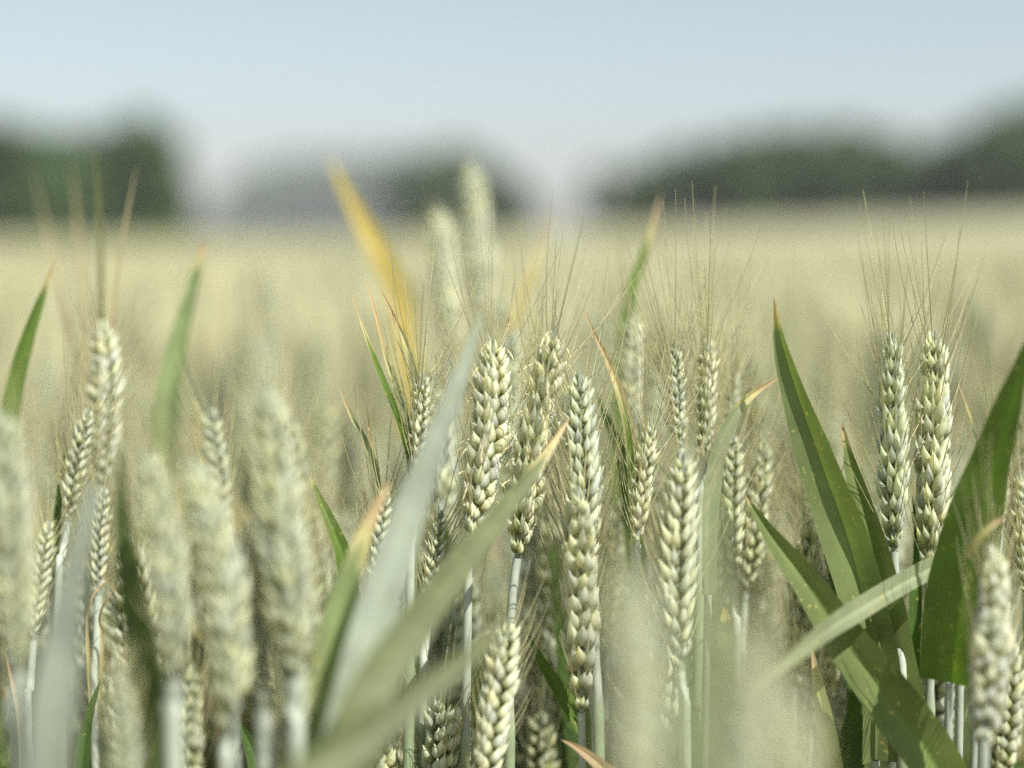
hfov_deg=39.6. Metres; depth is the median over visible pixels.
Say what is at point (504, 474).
wheat stalk
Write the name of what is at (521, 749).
wheat stalk
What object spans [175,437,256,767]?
wheat stalk
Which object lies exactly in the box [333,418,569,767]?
leaf
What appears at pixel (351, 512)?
wheat stalk
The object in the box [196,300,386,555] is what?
wheat stalk
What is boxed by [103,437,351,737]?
wheat stalk
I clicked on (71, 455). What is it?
wheat stalk
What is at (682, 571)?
wheat stalk
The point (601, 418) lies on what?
wheat stalk
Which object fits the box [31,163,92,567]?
wheat shoot
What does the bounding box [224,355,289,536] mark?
wheat stalk
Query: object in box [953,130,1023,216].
broadleaf tree
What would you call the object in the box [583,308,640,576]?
wheat shoot
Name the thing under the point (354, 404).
wheat stalk
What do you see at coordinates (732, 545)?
wheat stalk
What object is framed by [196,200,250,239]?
distant tree
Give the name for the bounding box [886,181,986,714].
wheat stalk
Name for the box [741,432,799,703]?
wheat stalk
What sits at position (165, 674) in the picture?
wheat stalk
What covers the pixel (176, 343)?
wheat shoot
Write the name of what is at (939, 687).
wheat stalk
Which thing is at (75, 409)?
wheat stalk
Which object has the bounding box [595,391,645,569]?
wheat shoot
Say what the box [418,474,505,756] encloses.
wheat stalk
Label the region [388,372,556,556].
wheat stalk
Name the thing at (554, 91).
sky
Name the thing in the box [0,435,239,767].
wheat stalk
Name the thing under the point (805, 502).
wheat stalk
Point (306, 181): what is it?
distant tree
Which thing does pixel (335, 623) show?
leaf
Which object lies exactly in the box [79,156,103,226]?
broadleaf tree
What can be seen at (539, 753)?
wheat stalk
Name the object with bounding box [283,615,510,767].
leaf
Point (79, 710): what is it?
wheat stalk
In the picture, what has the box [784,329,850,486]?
wheat stalk
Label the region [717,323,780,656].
wheat stalk
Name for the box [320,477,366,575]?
wheat stalk
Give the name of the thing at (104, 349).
wheat stalk
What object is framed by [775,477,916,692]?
wheat stalk
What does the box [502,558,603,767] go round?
wheat stalk
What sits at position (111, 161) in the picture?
broadleaf tree
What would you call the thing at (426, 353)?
wheat stalk
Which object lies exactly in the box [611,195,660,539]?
wheat shoot
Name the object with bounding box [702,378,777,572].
wheat shoot
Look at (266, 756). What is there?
wheat stalk
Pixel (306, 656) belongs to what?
wheat stalk
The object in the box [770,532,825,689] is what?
wheat stalk
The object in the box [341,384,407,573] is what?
wheat stalk
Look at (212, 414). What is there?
wheat stalk
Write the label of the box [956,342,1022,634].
wheat stalk
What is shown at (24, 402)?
wheat stalk
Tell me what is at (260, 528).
wheat stalk
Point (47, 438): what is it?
wheat stalk
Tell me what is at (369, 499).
wheat stalk
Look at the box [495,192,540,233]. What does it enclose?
broadleaf tree
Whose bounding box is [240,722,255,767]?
wheat shoot
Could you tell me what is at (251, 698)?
wheat stalk
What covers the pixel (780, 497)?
wheat stalk
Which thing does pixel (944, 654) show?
wheat shoot
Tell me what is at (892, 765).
wheat stalk
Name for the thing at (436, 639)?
wheat stalk
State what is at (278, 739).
wheat stalk
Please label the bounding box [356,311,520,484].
wheat stalk
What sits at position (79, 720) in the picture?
wheat stalk
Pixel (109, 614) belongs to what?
wheat stalk
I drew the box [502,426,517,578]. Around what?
wheat stalk
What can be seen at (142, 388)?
wheat stalk
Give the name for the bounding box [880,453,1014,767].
wheat stalk
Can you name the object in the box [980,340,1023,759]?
wheat stalk
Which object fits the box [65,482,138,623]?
wheat stalk
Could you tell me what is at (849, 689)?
wheat shoot
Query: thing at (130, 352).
wheat stalk
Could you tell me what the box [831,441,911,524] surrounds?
wheat stalk
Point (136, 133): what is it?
broadleaf tree
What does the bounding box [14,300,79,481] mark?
wheat stalk
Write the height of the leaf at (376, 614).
0.891 m
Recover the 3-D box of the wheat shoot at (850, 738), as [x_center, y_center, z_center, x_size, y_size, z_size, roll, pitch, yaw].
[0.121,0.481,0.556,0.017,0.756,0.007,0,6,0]
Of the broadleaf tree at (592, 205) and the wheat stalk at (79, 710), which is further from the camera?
the broadleaf tree at (592, 205)
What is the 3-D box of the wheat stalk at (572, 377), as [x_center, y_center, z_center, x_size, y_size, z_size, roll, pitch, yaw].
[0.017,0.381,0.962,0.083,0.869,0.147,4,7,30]
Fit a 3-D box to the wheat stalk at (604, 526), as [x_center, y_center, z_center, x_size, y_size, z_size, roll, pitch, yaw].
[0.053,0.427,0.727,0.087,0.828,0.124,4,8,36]
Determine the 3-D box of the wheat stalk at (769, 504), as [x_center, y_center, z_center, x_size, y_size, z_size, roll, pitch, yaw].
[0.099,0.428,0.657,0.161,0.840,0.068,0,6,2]
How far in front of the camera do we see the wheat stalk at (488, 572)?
0.67 m
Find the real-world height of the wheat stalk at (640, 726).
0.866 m
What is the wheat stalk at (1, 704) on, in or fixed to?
on the ground
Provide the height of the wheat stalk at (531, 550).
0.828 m
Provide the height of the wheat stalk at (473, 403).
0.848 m
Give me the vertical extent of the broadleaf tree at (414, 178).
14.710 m
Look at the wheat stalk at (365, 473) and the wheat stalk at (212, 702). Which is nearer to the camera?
the wheat stalk at (212, 702)
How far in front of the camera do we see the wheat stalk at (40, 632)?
0.65 m
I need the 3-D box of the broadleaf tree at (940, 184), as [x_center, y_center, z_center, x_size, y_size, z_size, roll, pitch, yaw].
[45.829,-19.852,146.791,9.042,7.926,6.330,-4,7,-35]
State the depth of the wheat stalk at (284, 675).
0.41 m
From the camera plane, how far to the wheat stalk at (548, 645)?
0.57 m
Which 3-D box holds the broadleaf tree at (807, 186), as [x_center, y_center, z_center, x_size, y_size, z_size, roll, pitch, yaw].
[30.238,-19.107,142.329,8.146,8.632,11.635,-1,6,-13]
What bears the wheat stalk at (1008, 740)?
on the ground
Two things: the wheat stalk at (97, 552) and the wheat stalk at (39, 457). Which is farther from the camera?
the wheat stalk at (39, 457)
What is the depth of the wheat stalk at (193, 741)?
0.56 m
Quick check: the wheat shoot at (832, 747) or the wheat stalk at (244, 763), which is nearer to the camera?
the wheat shoot at (832, 747)
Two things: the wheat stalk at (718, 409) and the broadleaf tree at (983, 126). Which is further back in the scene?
the broadleaf tree at (983, 126)
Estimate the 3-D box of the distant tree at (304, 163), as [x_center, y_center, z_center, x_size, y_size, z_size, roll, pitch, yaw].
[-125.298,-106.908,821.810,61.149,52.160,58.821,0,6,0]
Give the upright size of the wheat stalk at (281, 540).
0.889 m
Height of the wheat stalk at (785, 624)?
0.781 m
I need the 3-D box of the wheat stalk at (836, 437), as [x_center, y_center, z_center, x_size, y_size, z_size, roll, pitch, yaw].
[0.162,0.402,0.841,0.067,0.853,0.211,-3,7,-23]
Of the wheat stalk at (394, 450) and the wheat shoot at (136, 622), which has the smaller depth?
the wheat shoot at (136, 622)
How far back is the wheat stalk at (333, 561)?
0.62 m
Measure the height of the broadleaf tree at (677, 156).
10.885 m
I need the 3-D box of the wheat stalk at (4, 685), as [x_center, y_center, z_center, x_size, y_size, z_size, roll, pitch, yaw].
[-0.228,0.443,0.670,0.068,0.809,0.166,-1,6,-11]
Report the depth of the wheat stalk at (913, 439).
0.97 m
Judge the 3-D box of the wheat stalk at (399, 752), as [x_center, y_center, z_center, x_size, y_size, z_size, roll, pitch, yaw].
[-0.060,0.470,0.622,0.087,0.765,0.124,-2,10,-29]
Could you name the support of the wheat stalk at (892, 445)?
on the ground
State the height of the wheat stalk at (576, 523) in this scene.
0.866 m
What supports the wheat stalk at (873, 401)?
on the ground
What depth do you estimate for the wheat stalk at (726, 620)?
0.55 m
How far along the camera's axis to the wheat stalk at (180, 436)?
0.99 m
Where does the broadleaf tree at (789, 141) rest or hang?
on the ground
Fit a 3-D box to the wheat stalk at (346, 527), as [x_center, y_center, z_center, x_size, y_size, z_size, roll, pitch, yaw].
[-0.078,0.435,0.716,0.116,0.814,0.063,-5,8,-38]
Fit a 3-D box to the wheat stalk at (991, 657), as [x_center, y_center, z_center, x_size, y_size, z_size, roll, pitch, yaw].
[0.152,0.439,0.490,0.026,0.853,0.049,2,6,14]
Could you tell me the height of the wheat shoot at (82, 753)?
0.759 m
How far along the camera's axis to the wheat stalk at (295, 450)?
0.59 m
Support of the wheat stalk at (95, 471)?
on the ground
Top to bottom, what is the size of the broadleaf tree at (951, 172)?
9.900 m
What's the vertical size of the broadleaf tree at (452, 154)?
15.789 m
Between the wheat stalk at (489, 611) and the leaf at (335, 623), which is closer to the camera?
the leaf at (335, 623)
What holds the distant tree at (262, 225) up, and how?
on the ground
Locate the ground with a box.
[56,231,1022,767]
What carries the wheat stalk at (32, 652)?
on the ground
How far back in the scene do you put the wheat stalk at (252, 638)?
0.63 m
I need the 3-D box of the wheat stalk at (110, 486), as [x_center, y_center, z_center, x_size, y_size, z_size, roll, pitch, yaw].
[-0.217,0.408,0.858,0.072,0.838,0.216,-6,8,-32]
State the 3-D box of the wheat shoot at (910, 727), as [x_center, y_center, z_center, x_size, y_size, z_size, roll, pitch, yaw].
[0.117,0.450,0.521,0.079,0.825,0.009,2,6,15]
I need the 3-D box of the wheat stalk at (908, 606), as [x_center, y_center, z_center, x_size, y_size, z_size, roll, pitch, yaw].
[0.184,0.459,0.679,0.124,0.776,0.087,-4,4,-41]
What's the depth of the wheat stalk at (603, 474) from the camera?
0.75 m
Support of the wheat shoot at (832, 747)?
on the ground
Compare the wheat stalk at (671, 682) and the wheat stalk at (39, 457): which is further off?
the wheat stalk at (39, 457)
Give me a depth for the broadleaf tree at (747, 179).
139.22 m
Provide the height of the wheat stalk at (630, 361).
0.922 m
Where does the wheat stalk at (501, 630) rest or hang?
on the ground
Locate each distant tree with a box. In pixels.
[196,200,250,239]
[215,168,298,239]
[235,177,302,239]
[250,153,322,238]
[268,167,371,239]
[297,150,389,239]
[369,158,408,238]
[492,163,530,223]
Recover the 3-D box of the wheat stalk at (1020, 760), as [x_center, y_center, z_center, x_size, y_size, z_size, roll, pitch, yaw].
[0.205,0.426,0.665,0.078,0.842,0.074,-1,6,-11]
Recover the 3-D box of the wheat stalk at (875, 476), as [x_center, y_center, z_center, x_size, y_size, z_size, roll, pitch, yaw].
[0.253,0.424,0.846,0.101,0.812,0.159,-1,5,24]
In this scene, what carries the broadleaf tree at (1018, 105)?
on the ground
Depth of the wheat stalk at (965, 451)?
0.86 m
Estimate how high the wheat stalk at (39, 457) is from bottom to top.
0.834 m
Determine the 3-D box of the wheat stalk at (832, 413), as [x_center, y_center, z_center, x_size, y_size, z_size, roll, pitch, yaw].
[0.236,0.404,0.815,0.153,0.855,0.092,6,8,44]
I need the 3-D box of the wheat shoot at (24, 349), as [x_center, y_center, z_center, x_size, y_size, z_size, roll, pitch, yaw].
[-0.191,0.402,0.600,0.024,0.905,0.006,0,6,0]
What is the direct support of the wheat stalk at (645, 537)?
on the ground
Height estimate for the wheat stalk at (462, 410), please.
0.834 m
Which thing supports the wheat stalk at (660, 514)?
on the ground
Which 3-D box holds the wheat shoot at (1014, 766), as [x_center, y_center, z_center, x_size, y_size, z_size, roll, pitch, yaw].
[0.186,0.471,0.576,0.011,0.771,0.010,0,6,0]
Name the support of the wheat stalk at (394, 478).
on the ground
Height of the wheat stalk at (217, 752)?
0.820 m
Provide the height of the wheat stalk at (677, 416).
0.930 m
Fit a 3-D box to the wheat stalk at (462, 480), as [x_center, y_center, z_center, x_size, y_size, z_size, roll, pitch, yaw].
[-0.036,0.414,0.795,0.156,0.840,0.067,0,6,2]
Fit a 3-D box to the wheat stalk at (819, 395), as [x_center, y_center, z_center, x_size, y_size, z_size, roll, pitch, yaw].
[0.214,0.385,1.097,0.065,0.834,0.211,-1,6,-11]
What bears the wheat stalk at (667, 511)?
on the ground
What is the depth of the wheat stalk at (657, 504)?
0.64 m
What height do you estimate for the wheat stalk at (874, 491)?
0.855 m
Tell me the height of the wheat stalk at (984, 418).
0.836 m
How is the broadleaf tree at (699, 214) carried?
on the ground
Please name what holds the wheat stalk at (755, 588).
on the ground
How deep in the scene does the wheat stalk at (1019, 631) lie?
0.63 m
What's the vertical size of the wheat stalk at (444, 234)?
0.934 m
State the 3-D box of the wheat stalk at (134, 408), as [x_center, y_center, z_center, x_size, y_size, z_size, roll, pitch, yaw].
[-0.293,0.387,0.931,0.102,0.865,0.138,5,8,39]
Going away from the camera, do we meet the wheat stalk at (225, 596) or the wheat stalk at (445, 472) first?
the wheat stalk at (225, 596)
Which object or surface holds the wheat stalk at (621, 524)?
on the ground
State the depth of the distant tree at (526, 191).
754.31 m
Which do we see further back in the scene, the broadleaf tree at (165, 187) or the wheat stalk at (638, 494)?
the broadleaf tree at (165, 187)
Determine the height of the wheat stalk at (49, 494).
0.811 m
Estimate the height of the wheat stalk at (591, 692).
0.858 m
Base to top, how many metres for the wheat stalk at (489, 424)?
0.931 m
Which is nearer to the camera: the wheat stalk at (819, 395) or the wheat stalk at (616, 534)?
the wheat stalk at (616, 534)
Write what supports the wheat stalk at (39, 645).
on the ground
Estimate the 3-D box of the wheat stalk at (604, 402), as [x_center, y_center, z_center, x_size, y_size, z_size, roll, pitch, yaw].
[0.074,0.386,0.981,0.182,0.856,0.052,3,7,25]
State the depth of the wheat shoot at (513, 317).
0.72 m
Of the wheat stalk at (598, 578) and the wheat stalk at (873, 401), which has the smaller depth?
the wheat stalk at (598, 578)
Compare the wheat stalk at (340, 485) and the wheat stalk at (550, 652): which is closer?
the wheat stalk at (550, 652)
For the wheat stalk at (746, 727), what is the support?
on the ground
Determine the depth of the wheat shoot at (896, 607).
0.50 m
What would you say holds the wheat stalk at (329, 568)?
on the ground
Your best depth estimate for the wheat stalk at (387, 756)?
0.51 m
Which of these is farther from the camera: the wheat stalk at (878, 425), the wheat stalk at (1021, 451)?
the wheat stalk at (878, 425)
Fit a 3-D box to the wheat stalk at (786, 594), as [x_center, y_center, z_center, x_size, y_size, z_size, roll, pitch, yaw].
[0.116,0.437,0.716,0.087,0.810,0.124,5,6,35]
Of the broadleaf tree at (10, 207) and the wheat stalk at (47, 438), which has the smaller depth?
the wheat stalk at (47, 438)
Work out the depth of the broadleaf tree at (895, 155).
142.28 m
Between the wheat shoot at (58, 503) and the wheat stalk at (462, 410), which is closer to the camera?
the wheat shoot at (58, 503)
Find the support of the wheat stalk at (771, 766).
on the ground
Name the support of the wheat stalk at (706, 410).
on the ground
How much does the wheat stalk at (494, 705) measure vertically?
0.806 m
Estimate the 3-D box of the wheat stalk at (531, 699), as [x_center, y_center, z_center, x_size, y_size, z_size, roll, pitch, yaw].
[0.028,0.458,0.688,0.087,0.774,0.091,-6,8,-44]
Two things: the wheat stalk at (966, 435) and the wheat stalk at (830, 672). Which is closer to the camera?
the wheat stalk at (830, 672)
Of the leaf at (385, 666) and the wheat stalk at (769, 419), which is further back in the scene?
the wheat stalk at (769, 419)
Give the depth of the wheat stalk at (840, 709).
0.58 m
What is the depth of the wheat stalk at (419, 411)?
0.50 m
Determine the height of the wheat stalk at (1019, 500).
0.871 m
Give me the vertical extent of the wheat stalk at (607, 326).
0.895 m
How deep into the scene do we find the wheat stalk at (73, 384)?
1.04 m
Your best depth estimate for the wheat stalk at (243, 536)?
0.65 m
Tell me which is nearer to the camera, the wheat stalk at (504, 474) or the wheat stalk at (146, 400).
the wheat stalk at (504, 474)
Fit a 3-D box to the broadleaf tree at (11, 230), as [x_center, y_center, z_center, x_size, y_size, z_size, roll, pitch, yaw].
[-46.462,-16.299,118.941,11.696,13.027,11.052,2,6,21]
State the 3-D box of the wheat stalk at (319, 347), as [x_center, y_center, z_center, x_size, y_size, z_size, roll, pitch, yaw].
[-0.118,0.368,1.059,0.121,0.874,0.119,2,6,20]
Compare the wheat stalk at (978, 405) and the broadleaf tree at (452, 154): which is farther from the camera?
the broadleaf tree at (452, 154)
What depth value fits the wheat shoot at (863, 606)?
0.48 m
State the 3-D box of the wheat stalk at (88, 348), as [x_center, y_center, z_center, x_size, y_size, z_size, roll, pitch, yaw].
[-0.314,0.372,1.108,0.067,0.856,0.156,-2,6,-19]
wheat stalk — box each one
[0,331,19,719]
[0,349,53,767]
[0,365,53,449]
[0,369,50,551]
[0,432,82,763]
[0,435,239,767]
[0,440,78,767]
[0,464,90,759]
[0,477,45,758]
[0,588,74,737]
[3,442,220,767]
[4,610,81,721]
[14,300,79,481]
[22,373,68,551]
[22,407,58,479]
[23,443,101,743]
[23,556,76,735]
[27,417,66,550]
[32,479,116,767]
[33,505,200,736]
[37,386,214,706]
[43,350,334,711]
[46,294,157,591]
[46,349,89,454]
[46,577,109,753]
[51,347,90,429]
[53,347,200,674]
[60,389,109,507]
[62,150,142,767]
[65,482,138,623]
[65,520,180,752]
[66,381,146,544]
[66,388,160,767]
[72,323,91,389]
[76,534,116,723]
[83,445,180,695]
[86,620,150,767]
[97,308,239,505]
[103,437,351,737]
[103,504,179,662]
[104,409,208,767]
[107,438,188,765]
[108,464,220,766]
[109,449,204,767]
[116,326,158,457]
[119,320,163,484]
[122,359,198,538]
[143,408,260,767]
[154,338,189,679]
[167,595,217,767]
[168,340,244,767]
[175,430,250,638]
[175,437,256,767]
[179,304,300,525]
[186,360,262,541]
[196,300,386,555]
[207,506,365,767]
[216,355,336,767]
[222,359,309,496]
[224,272,279,556]
[224,284,274,531]
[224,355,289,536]
[225,323,321,762]
[228,467,277,623]
[233,288,337,544]
[233,495,280,608]
[235,515,278,767]
[236,524,260,767]
[241,586,285,762]
[241,606,286,739]
[242,550,277,738]
[245,324,338,524]
[245,543,321,765]
[256,250,278,396]
[257,329,364,457]
[257,457,341,676]
[257,462,357,678]
[257,649,309,728]
[260,557,332,677]
[281,314,370,531]
[286,443,385,636]
[303,514,359,694]
[307,468,393,592]
[319,353,386,520]
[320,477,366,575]
[327,407,405,598]
[328,481,373,564]
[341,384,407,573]
[348,456,405,567]
[349,395,390,519]
[350,239,493,767]
[351,521,425,690]
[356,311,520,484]
[360,251,543,767]
[376,682,474,767]
[378,297,538,767]
[381,346,421,494]
[386,409,525,754]
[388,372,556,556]
[389,389,518,767]
[392,455,489,589]
[392,643,459,767]
[399,626,489,767]
[403,512,493,765]
[418,314,443,389]
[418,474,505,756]
[420,198,463,538]
[421,189,562,767]
[431,355,504,561]
[454,149,497,629]
[456,218,537,631]
[456,496,507,625]
[458,398,485,536]
[458,426,677,762]
[459,405,496,628]
[460,303,525,576]
[461,350,504,606]
[464,322,540,648]
[465,556,548,767]
[475,563,543,767]
[477,525,507,629]
[477,555,538,715]
[480,453,567,743]
[483,546,611,767]
[487,190,643,767]
[487,546,541,740]
[487,631,577,767]
[502,408,707,559]
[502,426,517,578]
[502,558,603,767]
[506,440,568,676]
[513,244,631,760]
[517,367,556,515]
[528,385,627,767]
[528,563,611,729]
[532,338,600,486]
[534,396,633,767]
[537,417,566,524]
[537,448,610,551]
[540,435,565,604]
[556,318,608,462]
[559,452,692,670]
[562,486,659,669]
[569,361,606,452]
[571,493,690,767]
[579,261,622,468]
[590,345,611,456]
[593,227,681,440]
[595,503,657,568]
[596,489,694,688]
[597,304,706,573]
[598,400,669,572]
[598,435,610,501]
[599,440,656,577]
[600,189,734,767]
[604,422,784,723]
[608,441,676,572]
[615,285,676,581]
[619,467,695,719]
[632,342,739,767]
[643,503,805,751]
[653,430,706,566]
[658,186,776,642]
[674,457,769,693]
[686,345,783,645]
[688,320,748,476]
[690,484,796,667]
[692,414,789,597]
[694,487,782,642]
[697,559,804,767]
[700,387,778,457]
[711,255,784,710]
[716,339,824,642]
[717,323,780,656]
[722,276,784,491]
[723,619,782,767]
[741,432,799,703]
[743,358,835,719]
[746,460,803,666]
[763,506,831,732]
[763,562,838,731]
[764,344,808,690]
[764,610,830,767]
[768,462,799,521]
[769,335,843,529]
[769,440,830,630]
[770,451,843,692]
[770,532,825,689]
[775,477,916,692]
[777,353,868,709]
[779,311,907,636]
[779,471,866,575]
[782,528,846,732]
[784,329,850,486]
[789,504,881,767]
[795,358,844,421]
[811,192,975,767]
[816,344,1022,700]
[823,557,846,736]
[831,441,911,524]
[835,431,924,767]
[844,390,915,767]
[845,275,920,496]
[848,351,908,499]
[853,338,1023,669]
[854,333,920,503]
[857,434,914,506]
[869,434,1023,767]
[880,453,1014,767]
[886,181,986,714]
[895,289,957,508]
[900,551,1016,742]
[905,415,1023,762]
[905,586,922,615]
[914,404,1023,767]
[931,286,977,411]
[947,437,1023,767]
[948,377,1022,622]
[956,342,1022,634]
[959,364,1023,642]
[963,573,1011,767]
[965,357,996,692]
[965,567,1023,767]
[969,323,1023,554]
[978,348,1021,739]
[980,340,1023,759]
[988,349,1023,757]
[988,510,1022,767]
[1009,590,1023,671]
[1018,626,1023,765]
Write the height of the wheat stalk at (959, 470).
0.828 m
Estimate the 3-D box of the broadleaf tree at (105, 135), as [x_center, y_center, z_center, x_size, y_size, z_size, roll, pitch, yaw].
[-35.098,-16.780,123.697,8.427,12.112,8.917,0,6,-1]
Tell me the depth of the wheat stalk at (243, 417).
0.84 m
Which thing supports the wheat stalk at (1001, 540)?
on the ground
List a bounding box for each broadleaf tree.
[0,115,28,242]
[0,120,27,240]
[0,151,91,243]
[5,123,130,260]
[74,120,133,240]
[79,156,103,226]
[94,142,145,241]
[114,107,196,241]
[131,143,197,242]
[146,126,197,238]
[380,150,450,238]
[425,142,492,188]
[437,178,507,236]
[451,168,524,234]
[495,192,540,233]
[577,164,670,230]
[602,163,689,230]
[620,141,704,228]
[668,160,722,227]
[672,132,787,226]
[700,156,794,226]
[717,122,842,224]
[772,149,865,224]
[783,118,871,221]
[843,129,930,221]
[867,159,954,220]
[917,138,943,217]
[927,155,955,203]
[930,104,1023,217]
[939,157,965,216]
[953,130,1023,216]
[996,98,1023,172]
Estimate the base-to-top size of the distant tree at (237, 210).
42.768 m
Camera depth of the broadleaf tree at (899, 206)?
142.40 m
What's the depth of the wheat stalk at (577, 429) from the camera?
0.49 m
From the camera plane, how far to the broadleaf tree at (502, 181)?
195.89 m
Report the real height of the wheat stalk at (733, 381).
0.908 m
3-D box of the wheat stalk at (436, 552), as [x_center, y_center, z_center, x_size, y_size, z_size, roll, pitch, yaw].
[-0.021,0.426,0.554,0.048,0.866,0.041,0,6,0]
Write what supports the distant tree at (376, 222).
on the ground
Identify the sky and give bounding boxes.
[0,0,1023,235]
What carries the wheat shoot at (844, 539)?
on the ground
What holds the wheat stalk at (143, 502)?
on the ground
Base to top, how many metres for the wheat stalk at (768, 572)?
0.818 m
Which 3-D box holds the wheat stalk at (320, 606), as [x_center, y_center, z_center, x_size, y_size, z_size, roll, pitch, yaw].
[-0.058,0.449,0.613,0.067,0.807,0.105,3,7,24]
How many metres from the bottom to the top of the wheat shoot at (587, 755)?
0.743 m
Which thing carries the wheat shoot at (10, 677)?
on the ground
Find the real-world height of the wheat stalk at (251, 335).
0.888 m
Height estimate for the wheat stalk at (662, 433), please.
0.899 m
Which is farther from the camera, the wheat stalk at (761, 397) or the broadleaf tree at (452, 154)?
the broadleaf tree at (452, 154)
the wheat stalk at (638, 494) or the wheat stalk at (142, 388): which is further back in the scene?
the wheat stalk at (142, 388)
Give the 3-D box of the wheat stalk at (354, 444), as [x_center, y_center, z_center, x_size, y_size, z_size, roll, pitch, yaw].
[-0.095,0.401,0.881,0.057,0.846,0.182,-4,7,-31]
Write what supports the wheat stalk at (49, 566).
on the ground
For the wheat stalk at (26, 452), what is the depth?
0.76 m
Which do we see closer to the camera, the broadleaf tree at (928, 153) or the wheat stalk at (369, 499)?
the wheat stalk at (369, 499)
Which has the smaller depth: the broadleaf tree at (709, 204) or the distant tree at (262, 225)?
the broadleaf tree at (709, 204)
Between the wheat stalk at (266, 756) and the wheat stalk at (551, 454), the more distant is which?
the wheat stalk at (551, 454)
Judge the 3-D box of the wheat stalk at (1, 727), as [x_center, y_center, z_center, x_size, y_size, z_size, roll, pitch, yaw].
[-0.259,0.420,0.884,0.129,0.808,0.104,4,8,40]
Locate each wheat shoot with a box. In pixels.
[0,260,54,767]
[5,653,26,748]
[25,486,99,767]
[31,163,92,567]
[50,447,65,608]
[73,680,100,767]
[115,448,164,767]
[151,243,206,665]
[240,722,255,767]
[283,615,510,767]
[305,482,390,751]
[309,474,359,621]
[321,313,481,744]
[328,155,418,437]
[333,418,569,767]
[338,386,384,537]
[497,212,550,767]
[526,631,607,767]
[549,544,590,767]
[561,739,606,767]
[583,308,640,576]
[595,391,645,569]
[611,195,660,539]
[687,486,723,767]
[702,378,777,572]
[744,494,966,767]
[771,555,963,756]
[772,299,900,767]
[811,652,843,767]
[824,555,851,711]
[838,690,863,767]
[842,423,924,767]
[919,344,1023,738]
[958,385,977,767]
[990,735,1017,767]
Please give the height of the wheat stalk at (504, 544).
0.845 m
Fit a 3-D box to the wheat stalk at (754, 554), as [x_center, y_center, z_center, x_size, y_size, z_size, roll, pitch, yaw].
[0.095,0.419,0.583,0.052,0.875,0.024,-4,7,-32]
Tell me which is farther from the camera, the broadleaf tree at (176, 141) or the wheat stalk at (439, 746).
the broadleaf tree at (176, 141)
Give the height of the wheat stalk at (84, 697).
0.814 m
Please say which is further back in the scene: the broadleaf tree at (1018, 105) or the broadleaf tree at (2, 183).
the broadleaf tree at (1018, 105)
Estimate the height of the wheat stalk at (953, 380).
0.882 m
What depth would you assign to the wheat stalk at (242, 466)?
0.94 m
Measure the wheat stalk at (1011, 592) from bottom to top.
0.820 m
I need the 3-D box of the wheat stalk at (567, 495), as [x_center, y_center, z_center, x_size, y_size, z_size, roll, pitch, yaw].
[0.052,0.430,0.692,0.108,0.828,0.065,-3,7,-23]
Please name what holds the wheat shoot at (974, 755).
on the ground
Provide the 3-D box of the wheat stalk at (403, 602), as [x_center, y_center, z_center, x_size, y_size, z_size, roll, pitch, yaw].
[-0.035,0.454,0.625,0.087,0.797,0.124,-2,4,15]
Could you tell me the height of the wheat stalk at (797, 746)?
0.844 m
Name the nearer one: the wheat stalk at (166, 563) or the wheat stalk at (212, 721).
the wheat stalk at (166, 563)
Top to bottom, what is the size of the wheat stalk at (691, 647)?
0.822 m
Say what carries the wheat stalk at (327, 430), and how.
on the ground
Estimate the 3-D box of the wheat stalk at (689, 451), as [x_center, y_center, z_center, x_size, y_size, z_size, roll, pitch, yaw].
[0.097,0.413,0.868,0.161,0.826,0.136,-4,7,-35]
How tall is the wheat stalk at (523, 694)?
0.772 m
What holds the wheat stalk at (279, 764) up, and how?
on the ground
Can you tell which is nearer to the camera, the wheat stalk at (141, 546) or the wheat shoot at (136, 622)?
the wheat shoot at (136, 622)
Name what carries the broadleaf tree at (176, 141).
on the ground
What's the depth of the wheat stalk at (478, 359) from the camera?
0.82 m
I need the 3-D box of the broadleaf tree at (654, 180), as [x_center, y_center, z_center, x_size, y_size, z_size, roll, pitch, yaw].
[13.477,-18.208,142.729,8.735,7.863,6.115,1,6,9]
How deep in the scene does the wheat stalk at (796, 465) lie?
0.81 m
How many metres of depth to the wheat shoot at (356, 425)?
0.51 m
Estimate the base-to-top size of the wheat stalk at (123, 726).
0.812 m
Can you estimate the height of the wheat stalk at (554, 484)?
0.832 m
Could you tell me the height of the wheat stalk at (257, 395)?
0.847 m
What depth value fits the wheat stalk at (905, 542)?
0.65 m
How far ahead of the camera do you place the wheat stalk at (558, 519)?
0.66 m
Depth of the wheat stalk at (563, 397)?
0.94 m
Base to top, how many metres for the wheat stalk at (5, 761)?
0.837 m
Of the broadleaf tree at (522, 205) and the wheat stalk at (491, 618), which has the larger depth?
the broadleaf tree at (522, 205)
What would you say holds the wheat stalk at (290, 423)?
on the ground
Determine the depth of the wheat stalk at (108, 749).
0.67 m
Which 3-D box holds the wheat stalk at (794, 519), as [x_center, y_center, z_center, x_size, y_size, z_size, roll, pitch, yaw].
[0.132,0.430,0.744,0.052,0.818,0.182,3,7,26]
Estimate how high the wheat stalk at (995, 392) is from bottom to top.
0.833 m
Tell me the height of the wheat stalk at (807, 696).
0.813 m
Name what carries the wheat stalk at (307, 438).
on the ground
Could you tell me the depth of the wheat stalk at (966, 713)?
0.69 m
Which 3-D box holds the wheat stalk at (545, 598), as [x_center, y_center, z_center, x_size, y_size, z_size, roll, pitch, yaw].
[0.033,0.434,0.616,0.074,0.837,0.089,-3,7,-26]
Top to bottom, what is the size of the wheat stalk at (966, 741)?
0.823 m

